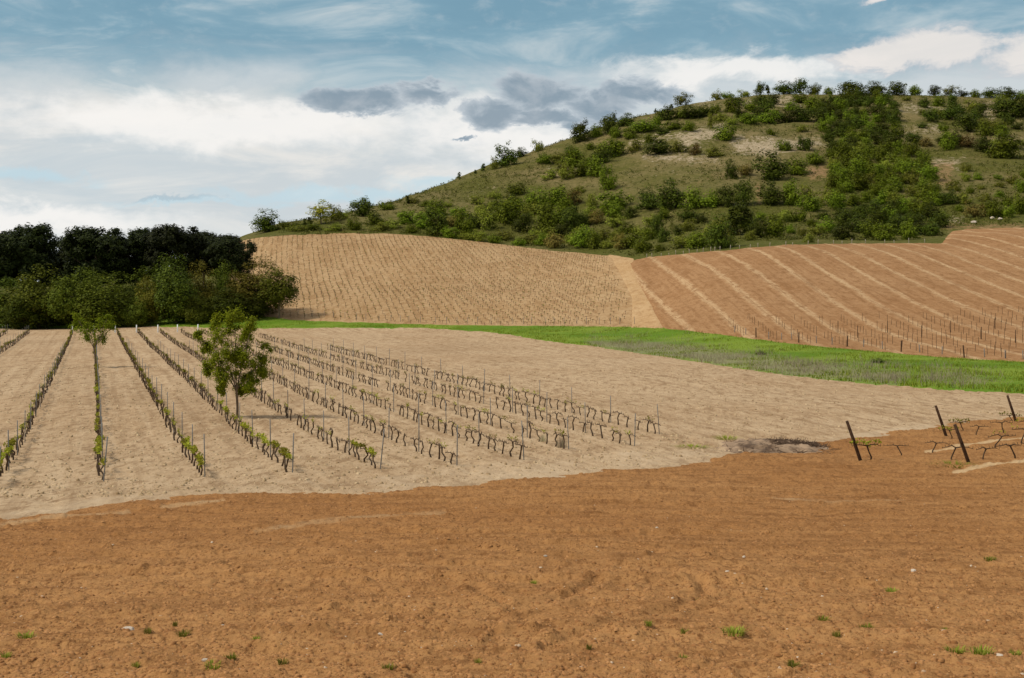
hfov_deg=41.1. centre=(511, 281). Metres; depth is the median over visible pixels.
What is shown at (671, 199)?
holm oak
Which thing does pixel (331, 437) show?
grapevine
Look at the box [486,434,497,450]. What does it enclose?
grapevine
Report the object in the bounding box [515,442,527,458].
grapevine
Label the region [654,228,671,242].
holm oak
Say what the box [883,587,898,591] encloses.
weed
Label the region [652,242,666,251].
oak shrub
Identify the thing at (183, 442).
grapevine
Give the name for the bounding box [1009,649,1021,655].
weed
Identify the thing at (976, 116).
holm oak
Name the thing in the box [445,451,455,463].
grapevine
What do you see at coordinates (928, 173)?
oak shrub
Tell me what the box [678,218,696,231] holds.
pale shrub
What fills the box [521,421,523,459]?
vine stake
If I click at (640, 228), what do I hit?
pale shrub
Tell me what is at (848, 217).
holm oak
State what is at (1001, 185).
pale shrub
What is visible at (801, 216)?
oak shrub
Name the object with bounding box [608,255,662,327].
dirt track
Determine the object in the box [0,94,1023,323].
hillside
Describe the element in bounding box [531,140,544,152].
pale shrub
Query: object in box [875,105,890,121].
holm oak
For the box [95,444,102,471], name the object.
grapevine
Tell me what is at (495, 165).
pale shrub
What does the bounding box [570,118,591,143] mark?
holm oak
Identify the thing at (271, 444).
grapevine
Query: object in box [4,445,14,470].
grapevine
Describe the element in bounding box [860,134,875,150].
oak shrub
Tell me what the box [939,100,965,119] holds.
holm oak
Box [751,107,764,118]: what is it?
holm oak
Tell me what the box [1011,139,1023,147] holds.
holm oak
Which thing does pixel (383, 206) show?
oak shrub
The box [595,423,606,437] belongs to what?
grapevine
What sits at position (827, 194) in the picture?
pale shrub
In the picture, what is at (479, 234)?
pale shrub
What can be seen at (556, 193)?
oak shrub
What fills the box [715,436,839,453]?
ash heap
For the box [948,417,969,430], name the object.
grapevine
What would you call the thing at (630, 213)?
holm oak
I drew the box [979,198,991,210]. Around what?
pale shrub
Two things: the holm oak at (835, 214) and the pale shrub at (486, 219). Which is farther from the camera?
the pale shrub at (486, 219)
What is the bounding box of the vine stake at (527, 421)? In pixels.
[527,405,527,437]
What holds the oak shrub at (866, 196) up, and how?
on the hillside
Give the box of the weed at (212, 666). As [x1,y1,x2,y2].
[202,657,221,669]
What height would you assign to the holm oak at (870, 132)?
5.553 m
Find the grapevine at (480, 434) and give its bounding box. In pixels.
[475,430,484,446]
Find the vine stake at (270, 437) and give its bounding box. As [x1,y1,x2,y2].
[270,419,270,456]
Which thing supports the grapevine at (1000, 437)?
on the ploughed field at (760, 479)
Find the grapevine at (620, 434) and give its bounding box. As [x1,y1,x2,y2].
[614,430,621,442]
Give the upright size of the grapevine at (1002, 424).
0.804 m
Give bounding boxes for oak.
[248,208,283,232]
[347,195,377,216]
[425,201,451,236]
[467,212,481,227]
[494,140,521,165]
[508,211,530,232]
[514,147,527,156]
[551,221,572,236]
[557,203,583,231]
[563,146,578,155]
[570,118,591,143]
[576,210,594,225]
[588,144,615,163]
[599,110,620,134]
[616,112,635,126]
[622,206,637,218]
[632,185,661,209]
[638,135,672,154]
[649,177,689,209]
[650,209,665,235]
[653,104,677,119]
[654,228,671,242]
[656,125,671,134]
[673,223,684,235]
[677,206,698,220]
[678,105,701,118]
[694,104,714,116]
[694,212,707,222]
[703,212,736,248]
[715,183,737,207]
[723,157,738,178]
[725,200,754,234]
[732,95,744,104]
[733,107,747,117]
[733,176,754,205]
[744,217,768,237]
[750,149,791,180]
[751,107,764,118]
[752,94,767,104]
[753,80,765,94]
[753,179,785,204]
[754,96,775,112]
[766,93,780,103]
[772,80,799,94]
[776,107,797,122]
[787,104,817,121]
[790,77,808,93]
[794,134,814,150]
[813,103,829,114]
[813,107,827,121]
[816,209,830,219]
[820,98,831,106]
[821,128,835,141]
[823,138,843,149]
[824,103,838,115]
[824,123,836,134]
[828,94,841,103]
[828,117,842,127]
[828,218,857,239]
[832,207,849,219]
[832,208,860,227]
[833,108,842,118]
[833,122,850,136]
[834,80,866,94]
[837,93,848,100]
[838,114,851,128]
[842,107,854,114]
[843,134,860,148]
[845,95,859,106]
[846,214,869,232]
[850,105,860,113]
[850,116,864,128]
[850,201,870,218]
[853,86,865,98]
[854,109,864,120]
[856,96,866,105]
[861,124,878,135]
[862,90,871,100]
[863,97,874,106]
[864,206,889,223]
[865,80,886,94]
[865,197,882,214]
[867,102,883,114]
[869,132,883,144]
[871,118,890,132]
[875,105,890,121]
[879,91,892,101]
[879,197,903,214]
[881,129,905,147]
[885,81,906,94]
[885,113,901,126]
[886,96,902,109]
[886,211,904,233]
[888,108,903,119]
[900,210,914,221]
[904,131,922,141]
[906,208,923,223]
[908,215,925,234]
[917,96,930,106]
[917,122,927,127]
[918,217,940,235]
[921,108,941,121]
[921,201,946,219]
[928,84,940,95]
[932,212,950,227]
[938,189,957,203]
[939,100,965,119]
[947,91,957,104]
[948,131,963,143]
[951,111,982,131]
[958,88,970,96]
[965,109,982,124]
[970,103,989,117]
[972,135,997,152]
[978,100,989,109]
[981,87,1000,97]
[988,92,1023,117]
[991,86,1019,98]
[1001,112,1016,124]
[1010,121,1023,129]
[1011,95,1023,116]
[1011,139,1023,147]
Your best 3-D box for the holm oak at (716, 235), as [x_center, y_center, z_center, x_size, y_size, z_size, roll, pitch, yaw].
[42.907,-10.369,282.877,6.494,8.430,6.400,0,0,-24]
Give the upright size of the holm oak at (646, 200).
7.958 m
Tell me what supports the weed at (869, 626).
on the ploughed field at (760, 479)
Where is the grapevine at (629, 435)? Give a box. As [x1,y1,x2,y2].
[623,429,635,444]
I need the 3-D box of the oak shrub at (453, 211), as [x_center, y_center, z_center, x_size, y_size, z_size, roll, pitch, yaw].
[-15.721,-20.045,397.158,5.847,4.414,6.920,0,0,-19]
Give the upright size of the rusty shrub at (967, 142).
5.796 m
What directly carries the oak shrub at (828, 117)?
on the hillside
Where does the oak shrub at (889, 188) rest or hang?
on the hillside
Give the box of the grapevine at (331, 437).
[329,428,332,447]
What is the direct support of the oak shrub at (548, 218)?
on the hillside
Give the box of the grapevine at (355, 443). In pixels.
[349,440,359,459]
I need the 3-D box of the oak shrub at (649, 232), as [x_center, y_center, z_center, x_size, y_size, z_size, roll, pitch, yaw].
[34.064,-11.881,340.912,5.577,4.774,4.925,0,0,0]
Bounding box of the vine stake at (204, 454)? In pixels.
[203,434,204,476]
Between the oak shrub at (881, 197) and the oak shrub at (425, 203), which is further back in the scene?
the oak shrub at (425, 203)
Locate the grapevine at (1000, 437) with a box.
[988,430,1015,446]
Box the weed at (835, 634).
[832,629,841,636]
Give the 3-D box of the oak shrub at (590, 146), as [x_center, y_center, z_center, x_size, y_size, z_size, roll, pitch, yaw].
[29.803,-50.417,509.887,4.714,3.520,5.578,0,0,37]
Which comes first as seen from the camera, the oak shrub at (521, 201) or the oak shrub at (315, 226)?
the oak shrub at (315, 226)
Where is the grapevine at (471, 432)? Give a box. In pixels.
[467,424,475,443]
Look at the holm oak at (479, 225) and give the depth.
380.25 m
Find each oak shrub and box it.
[278,220,303,228]
[305,222,325,230]
[345,215,362,230]
[362,211,386,225]
[378,199,397,210]
[397,208,417,224]
[402,223,419,233]
[413,211,437,228]
[419,199,433,206]
[427,196,449,215]
[438,225,459,238]
[448,206,466,217]
[452,205,478,235]
[484,195,504,209]
[488,233,503,242]
[490,207,503,219]
[497,194,532,225]
[504,181,528,194]
[510,237,526,245]
[515,197,530,210]
[522,183,555,206]
[531,198,560,230]
[532,233,548,245]
[535,152,550,163]
[539,201,555,211]
[544,184,573,205]
[553,193,580,221]
[558,146,584,167]
[566,223,593,247]
[570,161,591,176]
[578,156,592,166]
[584,155,611,177]
[584,227,604,249]
[585,123,603,137]
[585,143,596,149]
[595,189,638,210]
[598,137,628,156]
[598,162,618,191]
[604,201,625,217]
[607,125,623,137]
[615,219,635,234]
[620,227,641,248]
[622,125,637,139]
[629,117,666,131]
[632,234,654,253]
[639,224,656,240]
[644,133,656,142]
[651,113,662,124]
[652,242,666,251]
[655,207,672,219]
[663,119,684,130]
[674,107,687,117]
[677,184,706,209]
[680,120,698,131]
[686,229,711,249]
[690,232,704,238]
[699,188,722,207]
[708,102,721,113]
[711,122,737,141]
[720,91,733,98]
[723,94,742,112]
[738,111,759,123]
[741,98,757,110]
[743,215,761,227]
[752,210,767,220]
[754,108,783,123]
[760,210,783,226]
[760,214,788,237]
[766,128,776,134]
[773,139,794,150]
[777,178,805,205]
[780,155,810,174]
[784,100,796,110]
[784,223,795,233]
[788,206,807,221]
[789,91,807,102]
[794,192,824,211]
[803,94,828,111]
[804,150,824,164]
[805,217,819,226]
[806,82,821,94]
[815,119,832,131]
[815,215,837,232]
[823,86,834,94]
[823,146,839,158]
[824,110,838,121]
[824,189,848,209]
[825,172,841,188]
[826,161,843,175]
[828,183,848,196]
[831,96,849,109]
[833,138,854,159]
[833,163,849,182]
[834,174,856,192]
[839,151,858,169]
[841,87,856,99]
[842,109,857,121]
[842,167,861,183]
[843,126,858,137]
[843,191,865,206]
[847,147,865,163]
[847,154,869,176]
[850,171,871,189]
[853,127,868,140]
[857,105,870,114]
[858,190,875,202]
[859,218,883,239]
[860,111,871,125]
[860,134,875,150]
[860,152,876,168]
[861,164,878,179]
[863,120,875,129]
[868,181,883,195]
[870,113,882,121]
[870,145,892,163]
[871,88,883,101]
[871,219,900,240]
[872,95,887,106]
[872,161,889,176]
[872,189,891,203]
[875,138,895,152]
[876,175,899,196]
[878,206,898,224]
[887,175,906,191]
[888,120,906,136]
[889,149,903,161]
[891,158,906,172]
[892,139,905,152]
[895,172,907,183]
[895,195,912,213]
[897,152,911,163]
[897,218,921,239]
[899,158,923,175]
[902,138,922,156]
[906,84,922,94]
[907,189,934,214]
[909,150,933,162]
[909,180,937,199]
[910,156,932,170]
[916,161,941,181]
[916,176,932,187]
[922,188,942,205]
[927,178,943,193]
[930,93,946,106]
[937,122,948,130]
[938,127,958,150]
[953,204,963,211]
[965,185,975,193]
[969,88,984,97]
[973,119,994,136]
[973,171,983,179]
[981,130,1023,158]
[982,197,1003,216]
[993,122,1012,136]
[993,189,1005,196]
[998,193,1015,205]
[999,202,1016,217]
[1011,192,1023,213]
[1012,177,1023,192]
[1016,89,1023,98]
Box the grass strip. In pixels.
[0,316,1023,393]
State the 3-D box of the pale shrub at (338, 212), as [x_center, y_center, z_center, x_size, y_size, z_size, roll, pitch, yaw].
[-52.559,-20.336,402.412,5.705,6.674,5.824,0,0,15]
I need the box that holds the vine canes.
[735,307,1023,356]
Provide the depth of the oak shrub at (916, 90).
624.13 m
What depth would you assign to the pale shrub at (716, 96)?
604.67 m
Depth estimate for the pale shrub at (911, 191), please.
377.12 m
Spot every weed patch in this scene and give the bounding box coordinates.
[675,443,708,448]
[714,435,736,439]
[925,459,979,467]
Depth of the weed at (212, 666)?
15.29 m
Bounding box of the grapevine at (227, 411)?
[223,407,229,423]
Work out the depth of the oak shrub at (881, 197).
366.63 m
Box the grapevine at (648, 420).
[643,416,652,431]
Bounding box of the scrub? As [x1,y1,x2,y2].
[279,93,1023,255]
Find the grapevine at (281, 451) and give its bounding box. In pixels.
[278,447,287,471]
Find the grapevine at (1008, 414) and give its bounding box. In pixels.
[999,411,1021,420]
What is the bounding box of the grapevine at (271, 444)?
[269,441,280,459]
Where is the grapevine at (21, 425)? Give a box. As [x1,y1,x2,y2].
[19,423,26,439]
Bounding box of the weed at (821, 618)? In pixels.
[817,615,831,620]
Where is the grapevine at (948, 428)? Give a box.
[938,426,958,437]
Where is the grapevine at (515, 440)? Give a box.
[507,434,517,456]
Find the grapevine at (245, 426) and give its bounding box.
[238,422,248,441]
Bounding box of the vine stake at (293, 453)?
[292,433,293,472]
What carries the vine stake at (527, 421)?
on the sandy field at (488, 352)
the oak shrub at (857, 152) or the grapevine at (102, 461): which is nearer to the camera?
the grapevine at (102, 461)
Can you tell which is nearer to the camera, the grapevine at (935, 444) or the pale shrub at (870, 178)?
the grapevine at (935, 444)
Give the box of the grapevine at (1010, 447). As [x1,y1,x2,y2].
[999,443,1021,457]
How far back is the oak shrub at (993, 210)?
339.19 m
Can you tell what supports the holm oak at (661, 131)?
on the hillside
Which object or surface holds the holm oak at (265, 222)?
on the hillside
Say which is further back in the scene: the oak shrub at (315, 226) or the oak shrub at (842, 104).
the oak shrub at (842, 104)
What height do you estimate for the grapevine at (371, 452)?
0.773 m
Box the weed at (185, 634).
[176,628,192,636]
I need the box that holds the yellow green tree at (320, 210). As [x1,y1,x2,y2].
[305,199,336,223]
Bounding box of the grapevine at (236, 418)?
[234,415,238,429]
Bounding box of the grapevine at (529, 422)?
[528,420,531,438]
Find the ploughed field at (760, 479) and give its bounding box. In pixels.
[0,417,1023,677]
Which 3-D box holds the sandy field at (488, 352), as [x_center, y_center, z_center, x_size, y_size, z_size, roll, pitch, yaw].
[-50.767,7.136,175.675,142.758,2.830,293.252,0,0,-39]
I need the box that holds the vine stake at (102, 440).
[102,423,102,458]
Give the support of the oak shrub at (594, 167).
on the hillside
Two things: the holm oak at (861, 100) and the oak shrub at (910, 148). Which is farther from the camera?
the holm oak at (861, 100)
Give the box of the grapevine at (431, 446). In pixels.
[427,440,435,456]
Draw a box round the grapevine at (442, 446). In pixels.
[438,440,446,461]
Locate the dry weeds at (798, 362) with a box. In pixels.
[584,323,1007,387]
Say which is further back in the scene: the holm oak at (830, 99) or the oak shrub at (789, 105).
the holm oak at (830, 99)
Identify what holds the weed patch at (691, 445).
on the sandy field at (488, 352)
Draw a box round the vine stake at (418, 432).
[418,414,418,451]
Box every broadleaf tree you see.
[0,263,67,328]
[0,277,36,326]
[0,295,50,329]
[36,264,100,327]
[45,277,80,325]
[62,274,136,327]
[62,308,95,326]
[87,270,137,298]
[109,285,144,323]
[118,295,155,326]
[125,265,194,317]
[153,252,209,323]
[177,294,214,324]
[204,287,250,319]
[205,259,239,302]
[234,292,271,318]
[254,266,301,317]
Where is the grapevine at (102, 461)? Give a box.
[98,456,106,479]
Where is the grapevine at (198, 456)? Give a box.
[194,452,203,472]
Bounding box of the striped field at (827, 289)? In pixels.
[630,227,1023,361]
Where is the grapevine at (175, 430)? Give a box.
[171,421,176,440]
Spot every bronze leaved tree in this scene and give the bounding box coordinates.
[132,274,167,325]
[180,259,230,318]
[223,253,287,314]
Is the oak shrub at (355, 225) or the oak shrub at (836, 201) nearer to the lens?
the oak shrub at (836, 201)
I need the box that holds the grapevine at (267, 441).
[266,440,269,456]
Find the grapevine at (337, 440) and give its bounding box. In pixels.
[335,437,340,450]
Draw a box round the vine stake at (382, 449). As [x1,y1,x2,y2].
[380,429,384,468]
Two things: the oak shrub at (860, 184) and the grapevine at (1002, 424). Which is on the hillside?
the oak shrub at (860, 184)
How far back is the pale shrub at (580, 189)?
425.74 m
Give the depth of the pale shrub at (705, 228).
317.48 m
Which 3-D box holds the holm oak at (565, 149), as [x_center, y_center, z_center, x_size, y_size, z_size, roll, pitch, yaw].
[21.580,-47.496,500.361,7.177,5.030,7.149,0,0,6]
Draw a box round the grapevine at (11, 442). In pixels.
[3,439,16,462]
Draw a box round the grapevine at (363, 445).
[358,442,367,461]
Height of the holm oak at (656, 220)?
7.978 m
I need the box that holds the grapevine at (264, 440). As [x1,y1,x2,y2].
[262,436,267,454]
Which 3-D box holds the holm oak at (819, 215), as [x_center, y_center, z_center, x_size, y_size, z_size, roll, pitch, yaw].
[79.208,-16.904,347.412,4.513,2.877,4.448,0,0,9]
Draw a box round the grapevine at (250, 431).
[246,427,254,443]
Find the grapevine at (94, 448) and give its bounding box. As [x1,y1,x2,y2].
[91,445,97,457]
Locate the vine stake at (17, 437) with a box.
[17,420,17,454]
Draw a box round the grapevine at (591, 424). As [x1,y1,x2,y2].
[587,420,593,435]
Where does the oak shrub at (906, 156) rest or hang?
on the hillside
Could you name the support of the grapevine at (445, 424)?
on the sandy field at (488, 352)
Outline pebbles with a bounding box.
[14,489,1023,677]
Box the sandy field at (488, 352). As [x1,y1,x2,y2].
[0,326,1023,519]
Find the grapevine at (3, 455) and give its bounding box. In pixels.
[0,452,5,476]
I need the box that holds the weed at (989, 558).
[984,556,996,561]
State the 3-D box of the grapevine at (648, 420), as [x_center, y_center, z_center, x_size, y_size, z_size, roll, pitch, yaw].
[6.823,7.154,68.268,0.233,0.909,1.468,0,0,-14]
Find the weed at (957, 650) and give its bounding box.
[942,644,968,653]
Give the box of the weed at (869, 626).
[856,622,874,627]
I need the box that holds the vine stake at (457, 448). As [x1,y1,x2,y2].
[456,425,457,464]
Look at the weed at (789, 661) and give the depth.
15.27 m
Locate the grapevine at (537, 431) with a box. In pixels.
[532,424,541,441]
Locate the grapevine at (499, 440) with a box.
[498,439,508,453]
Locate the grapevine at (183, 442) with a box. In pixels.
[181,438,187,457]
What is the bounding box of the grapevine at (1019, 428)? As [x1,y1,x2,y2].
[1011,423,1023,442]
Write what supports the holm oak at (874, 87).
on the hillside
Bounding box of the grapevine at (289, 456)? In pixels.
[285,453,291,467]
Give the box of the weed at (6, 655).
[0,651,11,657]
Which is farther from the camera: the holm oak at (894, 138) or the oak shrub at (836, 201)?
the holm oak at (894, 138)
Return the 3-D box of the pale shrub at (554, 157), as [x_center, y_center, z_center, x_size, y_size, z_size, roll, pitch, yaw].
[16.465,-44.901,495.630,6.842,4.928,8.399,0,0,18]
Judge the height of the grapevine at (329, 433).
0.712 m
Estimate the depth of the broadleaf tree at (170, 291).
240.91 m
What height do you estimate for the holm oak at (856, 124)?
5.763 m
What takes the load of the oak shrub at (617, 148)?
on the hillside
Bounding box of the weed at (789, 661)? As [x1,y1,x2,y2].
[782,658,802,667]
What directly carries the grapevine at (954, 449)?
on the ploughed field at (760, 479)
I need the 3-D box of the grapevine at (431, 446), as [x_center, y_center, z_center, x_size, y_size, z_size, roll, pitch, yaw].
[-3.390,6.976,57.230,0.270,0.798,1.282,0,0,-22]
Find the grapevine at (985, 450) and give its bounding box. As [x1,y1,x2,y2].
[976,446,999,458]
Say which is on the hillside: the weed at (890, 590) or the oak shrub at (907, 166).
the oak shrub at (907, 166)
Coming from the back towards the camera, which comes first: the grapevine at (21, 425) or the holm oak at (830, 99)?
the holm oak at (830, 99)
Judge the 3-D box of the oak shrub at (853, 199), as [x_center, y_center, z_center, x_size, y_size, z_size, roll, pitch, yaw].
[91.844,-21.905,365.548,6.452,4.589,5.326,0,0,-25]
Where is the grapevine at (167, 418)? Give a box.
[165,410,170,427]
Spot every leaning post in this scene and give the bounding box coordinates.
[845,421,861,460]
[935,405,947,435]
[953,424,969,461]
[1007,395,1016,420]
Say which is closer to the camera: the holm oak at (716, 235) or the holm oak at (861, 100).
the holm oak at (716, 235)
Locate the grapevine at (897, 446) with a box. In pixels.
[885,443,908,454]
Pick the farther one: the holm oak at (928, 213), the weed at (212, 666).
the holm oak at (928, 213)
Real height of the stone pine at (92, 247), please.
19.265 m
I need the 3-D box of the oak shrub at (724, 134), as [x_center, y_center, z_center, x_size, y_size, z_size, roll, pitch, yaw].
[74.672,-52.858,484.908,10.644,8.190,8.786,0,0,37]
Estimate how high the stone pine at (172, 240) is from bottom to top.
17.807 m
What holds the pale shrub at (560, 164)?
on the hillside
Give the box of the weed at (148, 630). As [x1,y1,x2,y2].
[143,627,151,633]
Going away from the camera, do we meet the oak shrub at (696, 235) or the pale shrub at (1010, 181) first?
the oak shrub at (696, 235)
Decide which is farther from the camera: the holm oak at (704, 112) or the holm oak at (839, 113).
the holm oak at (704, 112)
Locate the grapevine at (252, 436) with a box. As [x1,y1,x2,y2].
[248,432,255,446]
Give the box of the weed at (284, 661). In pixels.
[276,657,289,664]
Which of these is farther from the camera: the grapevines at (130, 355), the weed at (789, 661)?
the grapevines at (130, 355)
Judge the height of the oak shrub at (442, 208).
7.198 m
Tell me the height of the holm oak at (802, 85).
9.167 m
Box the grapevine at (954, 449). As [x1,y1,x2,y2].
[942,444,972,459]
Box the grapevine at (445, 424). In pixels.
[438,419,446,433]
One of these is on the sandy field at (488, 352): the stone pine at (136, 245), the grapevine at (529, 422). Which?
the grapevine at (529, 422)
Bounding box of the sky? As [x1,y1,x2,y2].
[0,0,1023,280]
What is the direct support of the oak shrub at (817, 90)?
on the hillside
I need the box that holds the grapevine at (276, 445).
[269,440,278,462]
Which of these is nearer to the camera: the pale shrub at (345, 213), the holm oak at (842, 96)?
the pale shrub at (345, 213)
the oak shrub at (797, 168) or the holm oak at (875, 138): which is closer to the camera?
the oak shrub at (797, 168)
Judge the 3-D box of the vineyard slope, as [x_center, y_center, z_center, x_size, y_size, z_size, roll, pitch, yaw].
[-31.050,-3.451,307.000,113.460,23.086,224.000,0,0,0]
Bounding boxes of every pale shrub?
[286,225,310,230]
[322,222,341,231]
[326,201,342,220]
[337,209,352,218]
[368,220,389,230]
[383,217,403,228]
[409,197,418,203]
[441,199,453,206]
[457,231,470,239]
[468,229,487,241]
[469,195,483,204]
[473,195,499,214]
[473,206,499,229]
[485,187,501,198]
[489,156,498,169]
[492,226,515,240]
[518,229,538,243]
[520,198,542,213]
[528,226,539,235]
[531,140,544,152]
[534,223,562,238]
[541,168,557,179]
[549,152,566,162]
[553,161,568,170]
[557,159,576,178]
[563,226,580,244]
[572,225,595,235]
[573,185,586,192]
[582,203,600,216]
[585,191,598,207]
[598,227,614,239]
[599,235,614,248]
[604,213,628,227]
[605,227,624,241]
[627,137,642,152]
[631,223,651,233]
[642,214,662,226]
[668,138,689,151]
[668,231,691,248]
[673,91,693,105]
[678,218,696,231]
[699,223,721,238]
[703,144,728,156]
[706,112,714,128]
[709,88,722,99]
[712,109,729,121]
[712,215,728,227]
[718,230,738,247]
[724,226,741,234]
[725,116,738,124]
[736,88,751,96]
[743,230,757,239]
[772,207,793,220]
[795,125,810,131]
[795,226,807,234]
[799,181,815,200]
[802,233,815,242]
[807,225,828,234]
[813,186,840,205]
[825,151,841,166]
[849,142,871,155]
[862,171,876,187]
[880,152,899,170]
[883,187,905,204]
[901,165,920,183]
[903,181,918,196]
[906,194,922,204]
[932,105,946,117]
[941,84,961,95]
[943,177,962,190]
[954,190,973,203]
[959,171,971,181]
[960,160,972,171]
[962,98,980,110]
[975,192,992,201]
[976,183,985,189]
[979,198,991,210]
[985,118,1009,128]
[991,91,1008,103]
[992,181,1005,187]
[1004,170,1022,183]
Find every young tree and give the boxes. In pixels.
[68,311,118,364]
[191,305,278,417]
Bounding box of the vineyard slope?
[231,233,631,326]
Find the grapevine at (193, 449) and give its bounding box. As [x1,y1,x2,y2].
[187,445,197,465]
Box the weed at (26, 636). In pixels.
[16,630,35,638]
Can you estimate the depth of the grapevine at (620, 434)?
63.09 m
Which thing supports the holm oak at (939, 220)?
on the hillside
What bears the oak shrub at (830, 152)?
on the hillside
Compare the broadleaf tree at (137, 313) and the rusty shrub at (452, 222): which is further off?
the rusty shrub at (452, 222)
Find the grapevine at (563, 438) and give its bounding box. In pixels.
[558,429,569,448]
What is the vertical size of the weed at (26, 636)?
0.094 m
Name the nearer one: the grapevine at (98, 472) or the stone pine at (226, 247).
the grapevine at (98, 472)
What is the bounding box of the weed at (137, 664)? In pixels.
[131,661,139,667]
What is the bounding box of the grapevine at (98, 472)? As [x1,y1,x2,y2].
[94,455,99,475]
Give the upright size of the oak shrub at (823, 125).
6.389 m
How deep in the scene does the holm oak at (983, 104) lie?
581.71 m
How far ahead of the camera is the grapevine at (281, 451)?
50.68 m
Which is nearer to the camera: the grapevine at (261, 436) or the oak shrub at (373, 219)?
the grapevine at (261, 436)
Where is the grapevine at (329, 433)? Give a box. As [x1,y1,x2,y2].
[325,431,330,443]
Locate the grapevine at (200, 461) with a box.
[196,456,205,474]
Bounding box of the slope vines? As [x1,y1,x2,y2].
[235,233,626,324]
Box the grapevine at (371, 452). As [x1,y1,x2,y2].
[366,448,377,468]
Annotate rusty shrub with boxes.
[447,215,459,226]
[542,230,566,248]
[567,189,584,205]
[586,208,606,223]
[611,233,626,249]
[689,142,701,155]
[734,159,753,174]
[918,136,933,146]
[959,133,978,146]
[962,199,987,216]
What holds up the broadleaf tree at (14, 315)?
on the hillside
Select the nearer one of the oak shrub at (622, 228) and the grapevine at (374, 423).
the grapevine at (374, 423)
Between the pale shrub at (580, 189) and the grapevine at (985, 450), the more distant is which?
the pale shrub at (580, 189)
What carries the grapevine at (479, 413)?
on the sandy field at (488, 352)
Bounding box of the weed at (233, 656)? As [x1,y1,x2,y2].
[223,652,237,659]
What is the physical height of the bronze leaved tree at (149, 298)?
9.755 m
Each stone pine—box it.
[0,221,60,289]
[25,240,81,291]
[56,225,132,288]
[77,255,139,293]
[108,227,162,286]
[140,223,209,279]
[186,230,232,281]
[198,233,257,284]
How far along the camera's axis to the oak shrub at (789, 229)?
318.31 m
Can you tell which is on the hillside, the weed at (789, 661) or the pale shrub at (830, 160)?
the pale shrub at (830, 160)
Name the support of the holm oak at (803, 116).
on the hillside
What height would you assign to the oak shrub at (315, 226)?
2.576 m
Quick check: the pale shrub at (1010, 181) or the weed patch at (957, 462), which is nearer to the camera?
the weed patch at (957, 462)
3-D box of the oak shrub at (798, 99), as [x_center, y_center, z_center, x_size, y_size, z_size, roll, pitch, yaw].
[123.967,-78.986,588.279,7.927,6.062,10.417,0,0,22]
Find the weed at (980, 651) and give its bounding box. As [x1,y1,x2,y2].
[967,644,996,654]
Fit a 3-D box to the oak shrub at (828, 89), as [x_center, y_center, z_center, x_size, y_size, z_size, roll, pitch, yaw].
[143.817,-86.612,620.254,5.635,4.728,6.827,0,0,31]
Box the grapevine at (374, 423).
[371,415,375,432]
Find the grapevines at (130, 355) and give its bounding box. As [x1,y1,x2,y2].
[0,328,512,397]
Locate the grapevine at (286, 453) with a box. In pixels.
[281,447,290,465]
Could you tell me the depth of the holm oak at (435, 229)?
369.01 m
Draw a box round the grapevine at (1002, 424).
[990,420,1012,432]
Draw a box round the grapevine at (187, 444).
[184,441,190,459]
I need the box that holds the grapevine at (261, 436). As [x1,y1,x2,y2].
[256,432,266,451]
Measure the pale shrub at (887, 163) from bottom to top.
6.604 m
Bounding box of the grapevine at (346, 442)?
[341,438,348,452]
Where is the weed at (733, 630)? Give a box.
[721,625,748,636]
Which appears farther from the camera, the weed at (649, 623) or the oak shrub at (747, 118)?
the oak shrub at (747, 118)
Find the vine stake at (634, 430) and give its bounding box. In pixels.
[634,413,635,445]
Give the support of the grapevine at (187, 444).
on the sandy field at (488, 352)
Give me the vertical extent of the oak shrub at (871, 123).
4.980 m
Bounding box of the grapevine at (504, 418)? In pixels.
[498,414,506,428]
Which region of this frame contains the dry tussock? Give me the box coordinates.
[554,435,570,447]
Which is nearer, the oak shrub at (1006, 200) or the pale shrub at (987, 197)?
the oak shrub at (1006, 200)
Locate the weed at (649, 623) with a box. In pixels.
[643,621,655,626]
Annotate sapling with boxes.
[307,217,313,224]
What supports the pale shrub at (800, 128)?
on the hillside
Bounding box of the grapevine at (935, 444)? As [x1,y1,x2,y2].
[927,440,947,452]
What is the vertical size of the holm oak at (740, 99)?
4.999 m
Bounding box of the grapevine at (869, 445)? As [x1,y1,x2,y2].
[849,438,881,459]
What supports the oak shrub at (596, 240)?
on the hillside
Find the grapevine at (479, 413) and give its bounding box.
[476,407,486,422]
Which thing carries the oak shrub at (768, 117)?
on the hillside
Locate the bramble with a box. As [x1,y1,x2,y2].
[869,358,890,362]
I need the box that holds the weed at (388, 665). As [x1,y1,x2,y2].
[381,661,393,669]
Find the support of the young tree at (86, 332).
on the sandy field at (488, 352)
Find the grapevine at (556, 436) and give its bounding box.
[553,429,560,446]
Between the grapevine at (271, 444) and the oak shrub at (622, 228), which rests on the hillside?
the oak shrub at (622, 228)
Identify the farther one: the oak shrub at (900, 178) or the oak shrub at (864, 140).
the oak shrub at (864, 140)
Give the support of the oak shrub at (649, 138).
on the hillside
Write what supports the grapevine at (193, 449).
on the sandy field at (488, 352)
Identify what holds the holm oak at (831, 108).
on the hillside
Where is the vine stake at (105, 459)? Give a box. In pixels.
[103,436,107,480]
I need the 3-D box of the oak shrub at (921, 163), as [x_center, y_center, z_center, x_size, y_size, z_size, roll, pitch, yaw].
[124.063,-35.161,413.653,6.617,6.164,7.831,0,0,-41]
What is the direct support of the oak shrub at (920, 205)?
on the hillside
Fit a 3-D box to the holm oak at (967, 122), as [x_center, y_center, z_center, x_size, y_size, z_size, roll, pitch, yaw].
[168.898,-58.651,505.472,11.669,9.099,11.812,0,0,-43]

